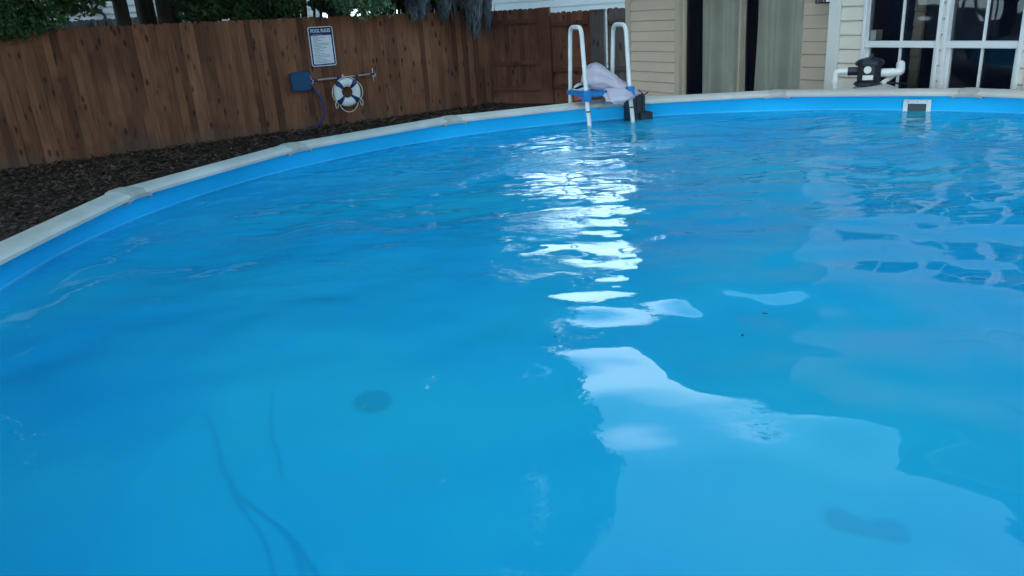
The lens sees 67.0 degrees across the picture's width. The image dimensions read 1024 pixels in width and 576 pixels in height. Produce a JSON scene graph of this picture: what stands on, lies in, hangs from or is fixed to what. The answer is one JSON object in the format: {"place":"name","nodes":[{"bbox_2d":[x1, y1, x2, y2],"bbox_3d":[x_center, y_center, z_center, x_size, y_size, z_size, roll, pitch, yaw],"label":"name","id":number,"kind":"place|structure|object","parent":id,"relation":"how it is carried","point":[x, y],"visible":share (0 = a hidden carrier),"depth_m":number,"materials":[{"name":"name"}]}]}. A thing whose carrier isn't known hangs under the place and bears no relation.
{"place":"outdoors","nodes":[
{"label":"outdoors","id":0,"kind":"place"},
{"bbox_2d":[6,0,322,88],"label":"neighbour house","id":1,"kind":"structure","parent":0,"point":[107,13],"depth_m":22.59,"materials":[{"name":"white"}]},
{"bbox_2d":[0,68,607,241],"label":"ground","id":2,"kind":"structure","parent":0,"point":[41,210],"depth_m":13.32,"materials":[{"name":"brown wood"}]},
{"bbox_2d":[112,0,131,26],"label":"tree","id":3,"kind":"object","parent":2,"relation":"on","point":[121,13],"depth_m":15.66,"materials":[{"name":"brown plant"}]},
{"bbox_2d":[42,0,112,21],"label":"leafy branch","id":4,"kind":"object","parent":3,"relation":"attached to","point":[70,7],"visible":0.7,"depth_m":14.62,"materials":[{"name":"green plant"}]},
{"bbox_2d":[46,16,221,28],"bbox_3d":[-9.360,-5.571,19.829,0.132,2.610,5.024,10,24,34],"label":"neighbour fence","id":5,"kind":"object","parent":2,"relation":"on","point":[93,22],"visible":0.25,"depth_m":18.62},
{"bbox_2d":[134,0,157,24],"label":"tree","id":6,"kind":"object","parent":2,"relation":"on","point":[145,12],"visible":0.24,"depth_m":16.23,"materials":[{"name":"brown plant"}]},
{"bbox_2d":[155,0,181,24],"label":"tree","id":7,"kind":"object","parent":2,"relation":"on","point":[165,10],"depth_m":16.11,"materials":[{"name":"brown plant"}]},
{"bbox_2d":[169,0,271,23],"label":"shrub","id":8,"kind":"object","parent":2,"relation":"on","point":[199,11],"visible":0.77,"depth_m":15.96,"materials":[{"name":"green plant"}]},
{"bbox_2d":[0,10,493,169],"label":"wooden fence","id":9,"kind":"object","parent":2,"relation":"on","point":[78,93],"visible":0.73,"depth_m":15.61,"materials":[{"name":"brown wood"}]},
{"bbox_2d":[0,0,68,45],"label":"leafy vine","id":10,"kind":"object","parent":9,"relation":"attached to","point":[25,15],"visible":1,"depth_m":13.56,"materials":[{"name":"green plant"}]},
{"bbox_2d":[307,26,336,66],"bbox_3d":[-4.060,-5.168,16.542,0.553,0.813,0.017,-15,23,-28],"label":"pool rules sign","id":11,"kind":"object","parent":9,"relation":"attached to","point":[321,45],"visible":1,"depth_m":16.54,"materials":[{"name":"blue paint"}]},
{"bbox_2d":[325,0,395,21],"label":"leafy branch","id":12,"kind":"object","parent":9,"relation":"attached to","point":[371,6],"visible":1,"depth_m":16.28,"materials":[{"name":"green plant"}]},
{"bbox_2d":[404,0,494,40],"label":"spanish moss","id":13,"kind":"object","parent":9,"relation":"hanging from","point":[473,9],"visible":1,"depth_m":17.51,"materials":[{"name":"grey plant"}]},
{"label":"wall hook","id":14,"kind":"object","parent":9,"relation":"attached to","visible":0},
{"bbox_2d":[332,76,362,111],"bbox_3d":[-3.625,-4.269,17.040,0.716,0.772,0.122,-15,23,-28],"label":"life ring","id":15,"kind":"object","parent":14,"relation":"hanging from","point":[350,83],"visible":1,"depth_m":16.98,"materials":[{"name":"plastic"}]},
{"label":"wall hook","id":16,"kind":"object","parent":9,"relation":"attached to","visible":0},
{"bbox_2d":[307,85,324,130],"bbox_3d":[-4.396,-3.826,16.535,0.139,0.948,0.933,10,24,33],"label":"vacuum hose","id":17,"kind":"object","parent":16,"relation":"hanging from","point":[322,103],"visible":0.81,"depth_m":16.82,"materials":[{"name":"blue plastic"}]},
{"bbox_2d":[289,71,374,91],"bbox_3d":[-3.870,-4.554,16.782,1.890,0.408,0.060,-15,23,-28],"label":"pool net","id":18,"kind":"object","parent":16,"relation":"hanging from","point":[300,81],"visible":1,"depth_m":16.44,"materials":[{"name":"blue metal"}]},
{"bbox_2d":[227,0,348,20],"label":"shrub","id":19,"kind":"object","parent":2,"relation":"on","point":[282,9],"visible":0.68,"depth_m":16.37,"materials":[{"name":"green plant"}]},
{"bbox_2d":[339,0,436,16],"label":"shrub","id":20,"kind":"object","parent":2,"relation":"on","point":[399,4],"visible":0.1,"depth_m":18.29,"materials":[{"name":"green plant"}]},
{"bbox_2d":[428,0,483,12],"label":"shrub","id":21,"kind":"object","parent":2,"relation":"on","point":[434,5],"visible":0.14,"depth_m":18.96,"materials":[{"name":"green plant"}]},
{"bbox_2d":[0,87,1023,290],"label":"above ground pool","id":22,"kind":"structure","parent":2,"relation":"on","point":[23,253],"depth_m":5.85,"materials":[{"name":"plastic"}]},
{"bbox_2d":[0,110,1023,575],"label":"water","id":23,"kind":"structure","parent":22,"relation":"in","point":[522,352],"depth_m":2.26,"materials":[{"name":"blue liquid"}]},
{"bbox_2d":[567,22,634,125],"bbox_3d":[0.789,-1.285,6.809,0.461,1.984,0.618,-9,20,-14],"label":"pool ladder","id":24,"kind":"object","parent":22,"relation":"attached to","point":[586,94],"visible":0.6,"depth_m":6.50,"materials":[{"name":"white plastic"}]},
{"bbox_2d":[574,82,583,88],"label":"swim goggles","id":25,"kind":"object","parent":24,"relation":"on","point":[578,85],"visible":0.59,"depth_m":6.61,"materials":[{"name":"black plastic"}]},
{"bbox_2d":[581,62,640,103],"bbox_3d":[0.815,-1.745,6.569,0.473,0.334,0.414,6,22,27],"label":"towel","id":26,"kind":"object","parent":24,"relation":"on","point":[600,76],"visible":0.84,"depth_m":6.49,"materials":[{"name":"white fabric"}]},
{"bbox_2d":[624,89,652,120],"bbox_3d":[1.092,-1.584,6.686,0.214,0.269,0.150,-9,20,-14],"label":"black step box","id":27,"kind":"object","parent":24,"relation":"hanging from","point":[641,112],"visible":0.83,"depth_m":6.66,"materials":[{"name":"plastic"}]},
{"bbox_2d":[489,7,554,103],"bbox_3d":[0.204,-5.438,18.254,1.692,2.170,0.116,9,23,31],"label":"wooden fence","id":28,"kind":"object","parent":2,"relation":"on","point":[521,54],"visible":0.9,"depth_m":18.23,"materials":[{"name":"red wood"}]},
{"bbox_2d":[589,9,606,100],"bbox_3d":[1.939,-5.169,17.307,0.353,2.018,0.120,8,23,30],"label":"gate post","id":29,"kind":"object","parent":2,"relation":"on","point":[598,34],"visible":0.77,"depth_m":17.12,"materials":[{"name":"grey wood"}]},
{"bbox_2d":[551,10,590,102],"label":"wooden gate","id":30,"kind":"structure","parent":29,"relation":"attached to","point":[562,22],"depth_m":17.60,"materials":[{"name":"red wood"}]},
{"bbox_2d":[607,7,625,81],"bbox_3d":[2.906,-5.022,16.728,1.800,2.067,0.078,8,23,30],"label":"wooden fence","id":31,"kind":"object","parent":2,"relation":"on","point":[615,14],"visible":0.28,"depth_m":16.96,"materials":[{"name":"grey wood"}]},
{"bbox_2d":[625,0,1023,96],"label":"house","id":32,"kind":"structure","parent":2,"relation":"on","point":[681,47],"depth_m":8.80,"materials":[{"name":"beige"}]},
{"bbox_2d":[682,0,804,94],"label":"sliding door","id":33,"kind":"structure","parent":32,"relation":"in","point":[725,22],"depth_m":9.87,"materials":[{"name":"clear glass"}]},
{"bbox_2d":[815,0,829,3],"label":"wall lantern","id":34,"kind":"object","parent":32,"relation":"attached to","point":[820,1],"depth_m":8.43,"materials":[{"name":"black metal"}]},
{"bbox_2d":[870,29,882,39],"bbox_3d":[3.366,-2.358,7.206,0.094,0.089,0.128,-14,22,-26],"label":"white box","id":35,"kind":"object","parent":32,"relation":"on","point":[876,34],"visible":0.71,"depth_m":7.16,"materials":[{"name":"plastic"}]},
{"bbox_2d":[860,0,946,88],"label":"window","id":36,"kind":"structure","parent":32,"relation":"in","point":[866,44],"depth_m":6.88,"materials":[{"name":"plastic"}]},
{"bbox_2d":[937,0,1023,88],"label":"window","id":37,"kind":"structure","parent":32,"relation":"in","point":[948,44],"depth_m":6.38,"materials":[{"name":"plastic"}]},
{"bbox_2d":[831,53,906,88],"bbox_3d":[3.196,-1.306,6.921,0.539,1.531,0.539,-12,21,-22],"label":"sand filter","id":38,"kind":"object","parent":2,"relation":"on","point":[869,72],"visible":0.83,"depth_m":6.67,"materials":[{"name":"black plastic"}]},
{"bbox_2d":[323,9,381,16],"label":"sky","id":39,"kind":"structure","parent":0,"point":[324,14],"materials":[{"name":"white"}]},
{"bbox_2d":[400,0,624,67],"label":"neighbour house","id":40,"kind":"structure","parent":0,"point":[555,6],"depth_m":26.27,"materials":[{"name":"white"}]}
]}

